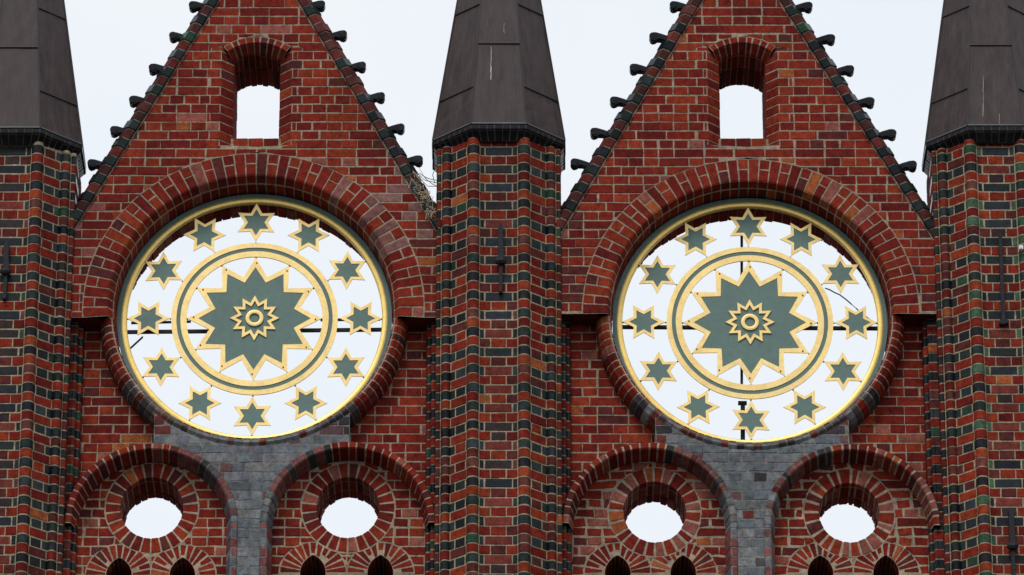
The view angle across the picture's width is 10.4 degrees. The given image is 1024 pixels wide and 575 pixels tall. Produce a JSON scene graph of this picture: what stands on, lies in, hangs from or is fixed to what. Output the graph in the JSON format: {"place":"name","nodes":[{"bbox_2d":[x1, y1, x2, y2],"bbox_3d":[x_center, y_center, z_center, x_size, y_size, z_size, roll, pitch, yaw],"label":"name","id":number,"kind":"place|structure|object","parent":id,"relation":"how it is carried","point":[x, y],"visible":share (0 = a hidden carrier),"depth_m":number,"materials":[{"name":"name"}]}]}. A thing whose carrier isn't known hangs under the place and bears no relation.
{"place":"outdoors","nodes":[
{"label":"outdoors","id":0,"kind":"place"},
{"bbox_2d":[0,0,85,574],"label":"turret","id":1,"kind":"object","parent":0,"point":[42,165],"visible":0.98,"depth_m":55.21,"materials":[{"name":"red brick"}]},
{"bbox_2d":[0,241,10,300],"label":"iron wall anchor","id":2,"kind":"object","parent":1,"relation":"attached to","point":[5,270],"visible":1,"depth_m":55.09,"materials":[{"name":"black metal"}]},
{"bbox_2d":[63,0,441,574],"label":"brick gable","id":3,"kind":"structure","parent":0,"point":[252,506],"depth_m":55.31,"materials":[{"name":"red brick"}]},
{"bbox_2d":[117,194,391,438],"bbox_3d":[-2.533,0.317,55.556,2.703,2.703,0.095,0,-25,0],"label":"star rosette","id":4,"kind":"object","parent":3,"relation":"attached to","point":[254,318],"visible":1,"depth_m":55.54,"materials":[{"name":"green paint"}]},
{"bbox_2d":[407,166,441,219],"bbox_3d":[-0.860,-0.913,55.749,0.356,0.626,0.184,0,-25,0],"label":"bird nest","id":5,"kind":"object","parent":3,"relation":"attached to","point":[422,196],"visible":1,"depth_m":55.71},
{"bbox_2d":[432,0,565,574],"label":"turret","id":6,"kind":"object","parent":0,"point":[498,147],"visible":0.99,"depth_m":55.09,"materials":[{"name":"red brick"}]},
{"bbox_2d":[495,223,506,294],"bbox_3d":[-0.109,-0.290,55.172,0.113,0.746,0.099,0,-25,0],"label":"iron wall anchor","id":7,"kind":"object","parent":6,"relation":"attached to","point":[500,261],"visible":1,"depth_m":55.16,"materials":[{"name":"black metal"}]},
{"bbox_2d":[64,0,942,542],"label":"sky","id":8,"kind":"structure","parent":0,"point":[890,46],"materials":[{"name":"white"}]},
{"bbox_2d":[555,0,943,574],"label":"brick gable","id":9,"kind":"structure","parent":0,"point":[663,153],"depth_m":55.33,"materials":[{"name":"red brick"}]},
{"bbox_2d":[612,198,886,442],"bbox_3d":[2.340,0.365,55.556,2.703,2.703,0.135,0,-25,0],"label":"star rosette","id":10,"kind":"object","parent":9,"relation":"attached to","point":[750,322],"visible":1,"depth_m":55.52,"materials":[{"name":"green paint"}]},
{"bbox_2d":[825,288,869,318],"bbox_3d":[3.313,0.164,55.634,0.450,0.358,0.013,0,-25,0],"label":"loose cable","id":11,"kind":"object","parent":10,"relation":"attached to","point":[842,297],"visible":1,"depth_m":55.66,"materials":[{"name":"grey metal"}]},
{"bbox_2d":[922,0,1023,574],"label":"turret","id":12,"kind":"object","parent":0,"point":[973,163],"visible":0.98,"depth_m":55.20,"materials":[{"name":"red brick"}]},
{"bbox_2d":[998,234,1008,326],"bbox_3d":[4.784,-0.073,55.094,0.093,0.984,0.060,0,-25,0],"label":"iron wall anchor","id":13,"kind":"object","parent":12,"relation":"attached to","point":[1003,322],"visible":1,"depth_m":55.05,"materials":[{"name":"black metal"}]},
{"bbox_2d":[1007,508,1018,574],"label":"iron wall anchor","id":14,"kind":"object","parent":12,"relation":"attached to","point":[1012,546],"visible":1,"depth_m":53.92,"materials":[{"name":"black metal"}]},
{"bbox_2d":[1018,245,1022,253],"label":"box","id":15,"kind":"object","parent":12,"relation":"attached to","point":[1020,248],"visible":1,"depth_m":55.15,"materials":[{"name":"white plastic"}]}
]}

